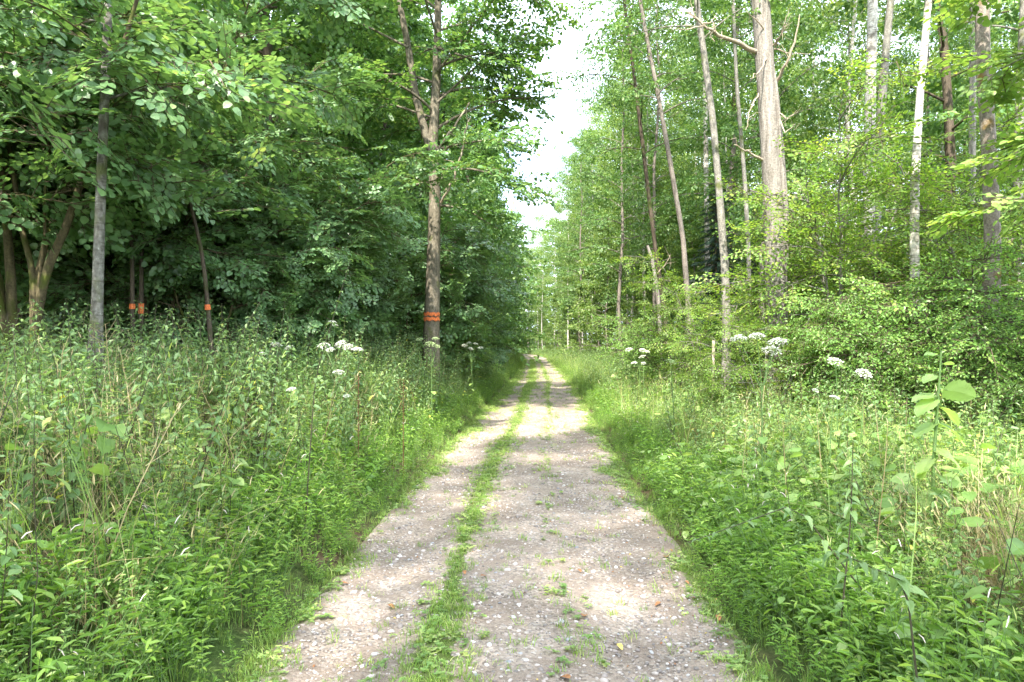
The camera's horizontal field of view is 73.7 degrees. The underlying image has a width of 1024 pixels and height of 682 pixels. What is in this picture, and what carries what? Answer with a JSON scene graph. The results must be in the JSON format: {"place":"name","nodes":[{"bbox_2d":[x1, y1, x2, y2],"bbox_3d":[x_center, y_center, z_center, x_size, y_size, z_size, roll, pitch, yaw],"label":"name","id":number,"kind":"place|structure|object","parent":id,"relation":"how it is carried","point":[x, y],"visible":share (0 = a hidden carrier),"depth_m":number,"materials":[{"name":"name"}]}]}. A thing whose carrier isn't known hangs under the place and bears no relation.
{"place":"outdoors","nodes":[
{"label":"outdoors","id":0,"kind":"place"},
{"bbox_2d":[231,359,778,681],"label":"track grass","id":1,"kind":"structure","parent":0,"point":[533,371],"depth_m":4.87,"materials":[{"name":"green plant"}]},
{"bbox_2d":[242,354,773,681],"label":"gravel track","id":2,"kind":"structure","parent":0,"point":[537,597],"depth_m":4.71,"materials":[{"name":"grey gravel"}]},
{"bbox_2d":[225,407,768,681],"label":"clover","id":3,"kind":"object","parent":2,"relation":"on","point":[458,633],"visible":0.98,"depth_m":4.28,"materials":[{"name":"green plant"}]},
{"bbox_2d":[259,411,746,681],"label":"gravel stones","id":4,"kind":"object","parent":2,"relation":"on","point":[489,644],"visible":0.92,"depth_m":4.58,"materials":[{"name":"grey gravel"}]},
{"bbox_2d":[0,325,1023,681],"bbox_3d":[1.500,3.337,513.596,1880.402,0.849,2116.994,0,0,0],"label":"ground","id":5,"kind":"structure","parent":0,"point":[240,636],"depth_m":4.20,"materials":[{"name":"green plant"}]},
{"bbox_2d":[14,337,43,497],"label":"tall nettle","id":6,"kind":"object","parent":5,"relation":"on","point":[31,425],"visible":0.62,"depth_m":4.20,"materials":[{"name":"green plant"}]},
{"bbox_2d":[48,369,104,525],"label":"tall nettle","id":7,"kind":"object","parent":5,"relation":"on","point":[89,418],"visible":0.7,"depth_m":3.89,"materials":[{"name":"green plant"}]},
{"bbox_2d":[0,41,153,298],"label":"hazel bush","id":8,"kind":"object","parent":5,"relation":"on","point":[40,189],"visible":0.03,"depth_m":9.18,"materials":[{"name":"green plant"}]},
{"bbox_2d":[0,70,154,365],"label":"multi stemmed hazel","id":9,"kind":"object","parent":5,"relation":"on","point":[8,296],"visible":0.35,"depth_m":7.96,"materials":[{"name":"green plant"}]},
{"bbox_2d":[95,310,171,505],"bbox_3d":[-2.426,0.447,4.303,0.561,1.284,0.148,0,0,0],"label":"tall nettle","id":10,"kind":"object","parent":5,"relation":"on","point":[139,414],"visible":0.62,"depth_m":4.29,"materials":[{"name":"green plant"}]},
{"bbox_2d":[3,0,282,328],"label":"forest tree","id":11,"kind":"object","parent":5,"relation":"on","point":[193,6],"visible":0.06,"depth_m":12.33,"materials":[{"name":"green plant"}]},
{"bbox_2d":[0,122,302,382],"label":"hazel bush","id":12,"kind":"object","parent":5,"relation":"on","point":[54,304],"visible":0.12,"depth_m":10.26,"materials":[{"name":"green plant"}]},
{"bbox_2d":[0,0,312,363],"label":"multi stemmed hazel","id":13,"kind":"object","parent":5,"relation":"on","point":[136,177],"visible":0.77,"depth_m":7.10,"materials":[{"name":"green plant"}]},
{"bbox_2d":[1,0,314,369],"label":"grey trunked tree","id":14,"kind":"object","parent":5,"relation":"on","point":[97,290],"visible":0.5,"depth_m":6.82,"materials":[{"name":"green plant"}]},
{"bbox_2d":[0,0,324,341],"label":"hazel bush","id":15,"kind":"object","parent":5,"relation":"on","point":[184,46],"visible":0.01,"depth_m":12.00,"materials":[{"name":"green plant"}]},
{"bbox_2d":[0,0,387,344],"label":"hazel bush","id":16,"kind":"object","parent":5,"relation":"on","point":[215,144],"visible":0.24,"depth_m":9.77,"materials":[{"name":"green plant"}]},
{"bbox_2d":[172,130,215,367],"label":"thin tree","id":17,"kind":"object","parent":5,"relation":"on","point":[207,307],"visible":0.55,"depth_m":9.18,"materials":[{"name":"brown plant"}]},
{"bbox_2d":[181,369,237,531],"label":"tall nettle","id":18,"kind":"object","parent":5,"relation":"on","point":[214,433],"visible":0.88,"depth_m":4.59,"materials":[{"name":"green plant"}]},
{"bbox_2d":[58,190,377,404],"bbox_3d":[-4.600,-0.576,10.831,4.403,3.818,3.951,0,0,-36],"label":"hazel bush","id":19,"kind":"object","parent":5,"relation":"on","point":[272,288],"visible":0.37,"depth_m":10.36,"materials":[{"name":"green plant"}]},
{"bbox_2d":[0,314,451,673],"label":"dry stalks","id":20,"kind":"object","parent":5,"relation":"on","point":[18,422],"visible":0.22,"depth_m":4.70,"materials":[{"name":"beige plant"}]},
{"bbox_2d":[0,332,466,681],"bbox_3d":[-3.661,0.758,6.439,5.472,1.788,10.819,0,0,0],"label":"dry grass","id":21,"kind":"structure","parent":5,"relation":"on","point":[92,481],"depth_m":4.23,"materials":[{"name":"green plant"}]},
{"bbox_2d":[0,354,488,680],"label":"broad leaved herbs","id":22,"kind":"object","parent":5,"relation":"on","point":[107,445],"visible":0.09,"depth_m":4.44,"materials":[{"name":"green plant"}]},
{"bbox_2d":[81,55,411,387],"bbox_3d":[-5.628,-1.902,14.492,7.165,6.339,9.695,0,0,11],"label":"hazel bush","id":23,"kind":"object","parent":5,"relation":"on","point":[336,199],"visible":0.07,"depth_m":12.52,"materials":[{"name":"green plant"}]},
{"bbox_2d":[0,359,521,681],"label":"knotweed","id":24,"kind":"object","parent":5,"relation":"on","point":[187,587],"visible":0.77,"depth_m":3.75,"materials":[{"name":"green plant"}]},
{"bbox_2d":[0,295,522,647],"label":"nettles","id":25,"kind":"object","parent":5,"relation":"on","point":[137,369],"visible":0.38,"depth_m":6.32,"materials":[{"name":"green plant"}]},
{"bbox_2d":[64,142,458,377],"bbox_3d":[-4.813,-1.474,12.754,5.992,5.302,8.108,-1,-1,68],"label":"hazel bush","id":26,"kind":"object","parent":5,"relation":"on","point":[328,222],"visible":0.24,"depth_m":12.59,"materials":[{"name":"green plant"}]},
{"bbox_2d":[0,332,523,681],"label":"meadow herbs","id":27,"kind":"object","parent":5,"relation":"on","point":[139,587],"visible":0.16,"depth_m":4.49,"materials":[{"name":"green plant"}]},
{"bbox_2d":[140,0,403,191],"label":"forest tree","id":28,"kind":"object","parent":5,"relation":"on","point":[267,49],"visible":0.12,"depth_m":18.10,"materials":[{"name":"green plant"}]},
{"bbox_2d":[300,259,352,542],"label":"tall nettle","id":29,"kind":"object","parent":5,"relation":"on","point":[328,334],"visible":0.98,"depth_m":5.20,"materials":[{"name":"green plant"}]},
{"bbox_2d":[219,0,486,364],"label":"broadleaf tree","id":30,"kind":"object","parent":5,"relation":"on","point":[322,46],"visible":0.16,"depth_m":19.50,"materials":[{"name":"green plant"}]},
{"bbox_2d":[297,250,424,360],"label":"hazel bush","id":31,"kind":"object","parent":5,"relation":"on","point":[400,304],"visible":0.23,"depth_m":15.13,"materials":[{"name":"green plant"}]},
{"bbox_2d":[293,0,461,244],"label":"forest tree","id":32,"kind":"object","parent":5,"relation":"on","point":[427,37],"visible":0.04,"depth_m":30.42,"materials":[{"name":"green plant"}]},
{"bbox_2d":[285,0,510,294],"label":"broadleaf tree","id":33,"kind":"object","parent":5,"relation":"on","point":[414,28],"visible":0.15,"depth_m":24.52,"materials":[{"name":"green plant"}]},
{"bbox_2d":[314,0,494,303],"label":"broadleaf tree","id":34,"kind":"object","parent":5,"relation":"on","point":[485,193],"visible":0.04,"depth_m":29.58,"materials":[{"name":"green plant"}]},
{"bbox_2d":[312,193,535,380],"bbox_3d":[-2.900,-1.270,18.527,6.474,5.615,5.810,0,0,-19],"label":"hazel bush","id":35,"kind":"object","parent":5,"relation":"on","point":[451,285],"visible":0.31,"depth_m":17.91,"materials":[{"name":"green plant"}]},
{"bbox_2d":[282,0,581,393],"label":"marked tree","id":36,"kind":"object","parent":5,"relation":"on","point":[499,55],"visible":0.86,"depth_m":15.89,"materials":[{"name":"green plant"}]},
{"bbox_2d":[393,299,508,381],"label":"shrub","id":37,"kind":"object","parent":5,"relation":"on","point":[474,339],"visible":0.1,"depth_m":19.73,"materials":[{"name":"green plant"}]},
{"bbox_2d":[389,221,534,382],"bbox_3d":[-1.924,-1.116,22.343,5.519,5.334,6.151,0,0,-6],"label":"hazel bush","id":38,"kind":"object","parent":5,"relation":"on","point":[512,283],"visible":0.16,"depth_m":22.00,"materials":[{"name":"green plant"}]},
{"bbox_2d":[405,34,551,365],"bbox_3d":[-3.291,-7.159,34.962,9.525,16.757,10.358,0,0,-31],"label":"broadleaf tree","id":39,"kind":"object","parent":5,"relation":"on","point":[446,83],"visible":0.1,"depth_m":34.08,"materials":[{"name":"green plant"}]},
{"bbox_2d":[428,0,550,338],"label":"broadleaf tree","id":40,"kind":"object","parent":5,"relation":"on","point":[459,14],"visible":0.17,"depth_m":44.00,"materials":[{"name":"green plant"}]},
{"bbox_2d":[454,124,549,351],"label":"broadleaf tree","id":41,"kind":"object","parent":5,"relation":"on","point":[494,151],"visible":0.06,"depth_m":48.12,"materials":[{"name":"green plant"}]},
{"bbox_2d":[473,121,555,346],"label":"broadleaf tree","id":42,"kind":"object","parent":5,"relation":"on","point":[523,315],"visible":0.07,"depth_m":53.61,"materials":[{"name":"green plant"}]},
{"bbox_2d":[530,229,553,345],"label":"birch tree","id":43,"kind":"object","parent":5,"relation":"on","point":[542,282],"visible":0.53,"depth_m":107.55,"materials":[{"name":"green plant"}]},
{"bbox_2d":[533,185,566,346],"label":"birch tree","id":44,"kind":"object","parent":5,"relation":"on","point":[550,233],"visible":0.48,"depth_m":99.58,"materials":[{"name":"green plant"}]},
{"bbox_2d":[545,149,586,346],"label":"birch tree","id":45,"kind":"object","parent":5,"relation":"on","point":[557,207],"visible":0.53,"depth_m":75.27,"materials":[{"name":"green plant"}]},
{"bbox_2d":[543,131,611,353],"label":"alder tree","id":46,"kind":"object","parent":5,"relation":"on","point":[562,224],"visible":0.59,"depth_m":56.11,"materials":[{"name":"green plant"}]},
{"bbox_2d":[562,104,607,348],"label":"birch tree","id":47,"kind":"object","parent":5,"relation":"on","point":[570,218],"visible":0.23,"depth_m":60.33,"materials":[{"name":"green plant"}]},
{"bbox_2d":[558,238,627,352],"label":"young tree","id":48,"kind":"object","parent":5,"relation":"on","point":[581,287],"visible":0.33,"depth_m":55.67,"materials":[{"name":"green plant"}]},
{"bbox_2d":[552,167,639,357],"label":"young tree","id":49,"kind":"object","parent":5,"relation":"on","point":[584,314],"visible":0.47,"depth_m":46.59,"materials":[{"name":"green plant"}]},
{"bbox_2d":[558,0,676,362],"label":"alder tree","id":50,"kind":"object","parent":5,"relation":"on","point":[619,281],"visible":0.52,"depth_m":31.95,"materials":[{"name":"green plant"}]},
{"bbox_2d":[586,82,669,346],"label":"alder tree","id":51,"kind":"object","parent":5,"relation":"on","point":[615,292],"visible":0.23,"depth_m":43.20,"materials":[{"name":"green plant"}]},
{"bbox_2d":[545,0,728,359],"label":"alder tree","id":52,"kind":"object","parent":5,"relation":"on","point":[639,117],"visible":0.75,"depth_m":21.35,"materials":[{"name":"green plant"}]},
{"bbox_2d":[598,36,676,356],"bbox_3d":[7.068,-7.923,39.009,4.760,19.350,5.585,0,0,18],"label":"birch tree","id":53,"kind":"object","parent":5,"relation":"on","point":[614,223],"visible":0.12,"depth_m":39.41,"materials":[{"name":"green plant"}]},
{"bbox_2d":[586,0,703,342],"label":"birch tree","id":54,"kind":"object","parent":5,"relation":"on","point":[632,152],"visible":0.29,"depth_m":35.02,"materials":[{"name":"green plant"}]},
{"bbox_2d":[558,0,735,368],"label":"alder tree","id":55,"kind":"object","parent":5,"relation":"on","point":[683,74],"visible":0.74,"depth_m":19.19,"materials":[{"name":"green plant"}]},
{"bbox_2d":[597,161,696,348],"bbox_3d":[7.362,-3.994,35.339,5.089,11.371,4.731,0,0,-37],"label":"young tree","id":56,"kind":"object","parent":5,"relation":"on","point":[639,276],"visible":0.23,"depth_m":35.12,"materials":[{"name":"green plant"}]},
{"bbox_2d":[618,56,703,285],"bbox_3d":[8.433,-7.472,39.921,5.596,18.413,5.911,0,0,-25],"label":"birch tree","id":57,"kind":"object","parent":5,"relation":"on","point":[675,121],"visible":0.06,"depth_m":39.38,"materials":[{"name":"green plant"}]},
{"bbox_2d":[602,0,726,356],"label":"alder tree","id":58,"kind":"object","parent":5,"relation":"on","point":[625,178],"visible":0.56,"depth_m":27.66,"materials":[{"name":"green plant"}]},
{"bbox_2d":[587,298,763,406],"bbox_3d":[4.281,0.533,16.930,4.843,3.127,4.092,0,0,-13],"label":"shrub","id":59,"kind":"object","parent":5,"relation":"on","point":[649,366],"visible":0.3,"depth_m":16.90,"materials":[{"name":"green plant"}]},
{"bbox_2d":[638,174,741,364],"bbox_3d":[7.301,-2.584,28.028,4.813,8.807,5.237,0,0,-2],"label":"young tree","id":60,"kind":"object","parent":5,"relation":"on","point":[696,248],"visible":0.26,"depth_m":27.85,"materials":[{"name":"green plant"}]},
{"bbox_2d":[661,17,727,335],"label":"birch tree","id":61,"kind":"object","parent":5,"relation":"on","point":[695,166],"visible":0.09,"depth_m":41.51,"materials":[{"name":"green plant"}]},
{"bbox_2d":[638,0,752,335],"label":"birch tree","id":62,"kind":"object","parent":5,"relation":"on","point":[706,170],"visible":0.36,"depth_m":21.96,"materials":[{"name":"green plant"}]},
{"bbox_2d":[585,0,811,414],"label":"alder tree","id":63,"kind":"object","parent":5,"relation":"on","point":[697,9],"visible":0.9,"depth_m":13.47,"materials":[{"name":"green plant"}]},
{"bbox_2d":[607,246,801,399],"bbox_3d":[4.533,-0.130,15.589,4.198,3.836,3.442,0,0,21],"label":"young beech","id":64,"kind":"object","parent":5,"relation":"on","point":[668,310],"visible":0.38,"depth_m":15.22,"materials":[{"name":"green plant"}]},
{"bbox_2d":[673,0,761,282],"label":"birch tree","id":65,"kind":"object","parent":5,"relation":"on","point":[696,161],"visible":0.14,"depth_m":28.93,"materials":[{"name":"green plant"}]},
{"bbox_2d":[683,158,752,368],"bbox_3d":[6.277,-1.923,20.967,2.637,8.087,2.618,0,0,-42],"label":"spruce tree","id":66,"kind":"object","parent":5,"relation":"on","point":[714,244],"visible":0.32,"depth_m":20.95,"materials":[{"name":"green plant"}]},
{"bbox_2d":[635,0,814,262],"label":"alder tree","id":67,"kind":"object","parent":5,"relation":"on","point":[690,215],"visible":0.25,"depth_m":22.98,"materials":[{"name":"green plant"}]},
{"bbox_2d":[667,0,810,422],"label":"dying tree","id":68,"kind":"object","parent":5,"relation":"on","point":[773,166],"visible":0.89,"depth_m":12.36,"materials":[{"name":"beige plant"}]},
{"bbox_2d":[660,0,822,329],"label":"forest tree","id":69,"kind":"object","parent":5,"relation":"on","point":[731,105],"visible":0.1,"depth_m":33.78,"materials":[{"name":"green plant"}]},
{"bbox_2d":[667,0,830,377],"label":"alder tree","id":70,"kind":"object","parent":5,"relation":"on","point":[741,141],"visible":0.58,"depth_m":17.98,"materials":[{"name":"grey plant"}]},
{"bbox_2d":[730,332,788,488],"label":"umbel plant","id":71,"kind":"object","parent":5,"relation":"on","point":[762,439],"visible":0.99,"depth_m":6.19,"materials":[{"name":"green plant"}]},
{"bbox_2d":[664,285,856,436],"bbox_3d":[4.245,0.331,11.328,3.126,2.720,3.089,0,0,-23],"label":"young beech","id":72,"kind":"object","parent":5,"relation":"on","point":[756,327],"visible":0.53,"depth_m":11.30,"materials":[{"name":"green plant"}]},
{"bbox_2d":[663,0,878,373],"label":"alder tree","id":73,"kind":"object","parent":5,"relation":"on","point":[729,126],"visible":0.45,"depth_m":19.82,"materials":[{"name":"green plant"}]},
{"bbox_2d":[521,346,1023,679],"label":"nettles","id":74,"kind":"object","parent":5,"relation":"on","point":[956,530],"visible":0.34,"depth_m":7.01,"materials":[{"name":"green plant"}]},
{"bbox_2d":[524,347,1023,681],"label":"meadow herbs","id":75,"kind":"object","parent":5,"relation":"on","point":[908,517],"visible":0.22,"depth_m":5.84,"materials":[{"name":"green plant"}]},
{"bbox_2d":[684,506,883,623],"bbox_3d":[1.537,1.278,3.696,1.203,0.764,0.138,0,0,0],"label":"tall nettle","id":76,"kind":"object","parent":5,"relation":"on","point":[818,537],"visible":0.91,"depth_m":3.69,"materials":[{"name":"green plant"}]},
{"bbox_2d":[552,359,1023,681],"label":"knotweed","id":77,"kind":"object","parent":5,"relation":"on","point":[754,559],"visible":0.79,"depth_m":3.94,"materials":[{"name":"green plant"}]},
{"bbox_2d":[594,372,1023,681],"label":"broad leaved herbs","id":78,"kind":"object","parent":5,"relation":"on","point":[1017,547],"visible":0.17,"depth_m":5.09,"materials":[{"name":"green plant"}]},
{"bbox_2d":[611,391,1023,653],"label":"dry grass","id":79,"kind":"structure","parent":5,"relation":"on","point":[988,580],"depth_m":4.28,"materials":[{"name":"green plant"}]},
{"bbox_2d":[747,0,888,291],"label":"birch tree","id":80,"kind":"object","parent":5,"relation":"on","point":[807,75],"visible":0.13,"depth_m":31.04,"materials":[{"name":"green plant"}]},
{"bbox_2d":[615,365,1023,645],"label":"dry stalks","id":81,"kind":"object","parent":5,"relation":"on","point":[878,532],"visible":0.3,"depth_m":5.82,"materials":[{"name":"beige plant"}]},
{"bbox_2d":[753,0,941,290],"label":"birch tree","id":82,"kind":"object","parent":5,"relation":"on","point":[854,22],"visible":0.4,"depth_m":20.96,"materials":[{"name":"green plant"}]},
{"bbox_2d":[672,48,1023,411],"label":"young beech","id":83,"kind":"object","parent":5,"relation":"on","point":[808,212],"visible":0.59,"depth_m":11.26,"materials":[{"name":"green plant"}]},
{"bbox_2d":[832,440,864,671],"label":"tall nettle","id":84,"kind":"object","parent":5,"relation":"on","point":[849,515],"visible":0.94,"depth_m":3.39,"materials":[{"name":"green plant"}]},
{"bbox_2d":[779,0,928,245],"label":"alder tree","id":85,"kind":"object","parent":5,"relation":"on","point":[880,6],"visible":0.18,"depth_m":28.32,"materials":[{"name":"green plant"}]},
{"bbox_2d":[856,0,877,367],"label":"birch tree","id":86,"kind":"object","parent":5,"relation":"on","point":[872,20],"visible":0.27,"depth_m":15.93,"materials":[{"name":"white plant"}]},
{"bbox_2d":[712,104,1023,384],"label":"young beech","id":87,"kind":"object","parent":5,"relation":"on","point":[824,185],"visible":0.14,"depth_m":13.04,"materials":[{"name":"green plant"}]},
{"bbox_2d":[832,550,930,681],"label":"tall nettle","id":88,"kind":"object","parent":5,"relation":"on","point":[894,580],"visible":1,"depth_m":2.49,"materials":[{"name":"green plant"}]},
{"bbox_2d":[874,0,894,310],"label":"birch tree","id":89,"kind":"object","parent":5,"relation":"on","point":[887,29],"visible":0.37,"depth_m":17.95,"materials":[{"name":"grey plant"}]},
{"bbox_2d":[748,225,1023,450],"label":"shrub","id":90,"kind":"object","parent":5,"relation":"on","point":[938,281],"visible":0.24,"depth_m":9.83,"materials":[{"name":"green plant"}]},
{"bbox_2d":[755,261,1023,460],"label":"shrub","id":91,"kind":"object","parent":5,"relation":"on","point":[830,346],"visible":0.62,"depth_m":9.43,"materials":[{"name":"green plant"}]},
{"bbox_2d":[787,111,1023,376],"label":"young beech","id":92,"kind":"object","parent":5,"relation":"on","point":[934,246],"visible":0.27,"depth_m":11.39,"materials":[{"name":"green plant"}]},
{"bbox_2d":[799,0,1023,242],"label":"forest tree","id":93,"kind":"object","parent":5,"relation":"on","point":[947,114],"visible":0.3,"depth_m":23.54,"materials":[{"name":"green plant"}]},
{"bbox_2d":[804,97,1023,307],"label":"young beech","id":94,"kind":"object","parent":5,"relation":"on","point":[1006,122],"visible":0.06,"depth_m":12.68,"materials":[{"name":"green plant"}]},
{"bbox_2d":[909,0,931,372],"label":"birch tree","id":95,"kind":"object","parent":5,"relation":"on","point":[914,236],"visible":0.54,"depth_m":10.97,"materials":[{"name":"white plant"}]},
{"bbox_2d":[859,0,999,253],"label":"alder tree","id":96,"kind":"object","parent":5,"relation":"on","point":[913,56],"visible":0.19,"depth_m":29.16,"materials":[{"name":"green plant"}]},
{"bbox_2d":[858,292,1023,455],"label":"shrub","id":97,"kind":"object","parent":5,"relation":"on","point":[1019,377],"visible":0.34,"depth_m":8.59,"materials":[{"name":"green plant"}]},
{"bbox_2d":[910,350,975,560],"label":"poplar sapling","id":98,"kind":"object","parent":5,"relation":"on","point":[958,390],"visible":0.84,"depth_m":4.59,"materials":[{"name":"green plant"}]},
{"bbox_2d":[880,0,1014,245],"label":"birch tree","id":99,"kind":"object","parent":5,"relation":"on","point":[941,146],"visible":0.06,"depth_m":31.33,"materials":[{"name":"green plant"}]},
{"bbox_2d":[919,0,975,305],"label":"alder tree","id":100,"kind":"object","parent":5,"relation":"on","point":[971,147],"visible":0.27,"depth_m":15.97,"materials":[{"name":"grey plant"}]},
{"bbox_2d":[918,0,1023,306],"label":"alder tree","id":101,"kind":"object","parent":5,"relation":"on","point":[1020,40],"visible":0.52,"depth_m":13.54,"materials":[{"name":"green plant"}]},
{"bbox_2d":[919,0,1023,245],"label":"leafy tree","id":102,"kind":"object","parent":5,"relation":"on","point":[1008,90],"visible":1,"depth_m":8.34,"materials":[{"name":"green plant"}]},
{"bbox_2d":[975,0,1001,397],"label":"flaking tree","id":103,"kind":"object","parent":5,"relation":"on","point":[987,124],"visible":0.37,"depth_m":9.94,"materials":[{"name":"grey plant"}]},
{"bbox_2d":[202,0,1022,333],"label":"sky","id":104,"kind":"structure","parent":0,"point":[562,107],"materials":[{"name":"white"}]},
{"bbox_2d":[521,352,1023,681],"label":"verge grass","id":105,"kind":"structure","parent":0,"point":[675,514],"depth_m":6.11,"materials":[{"name":"green plant"}]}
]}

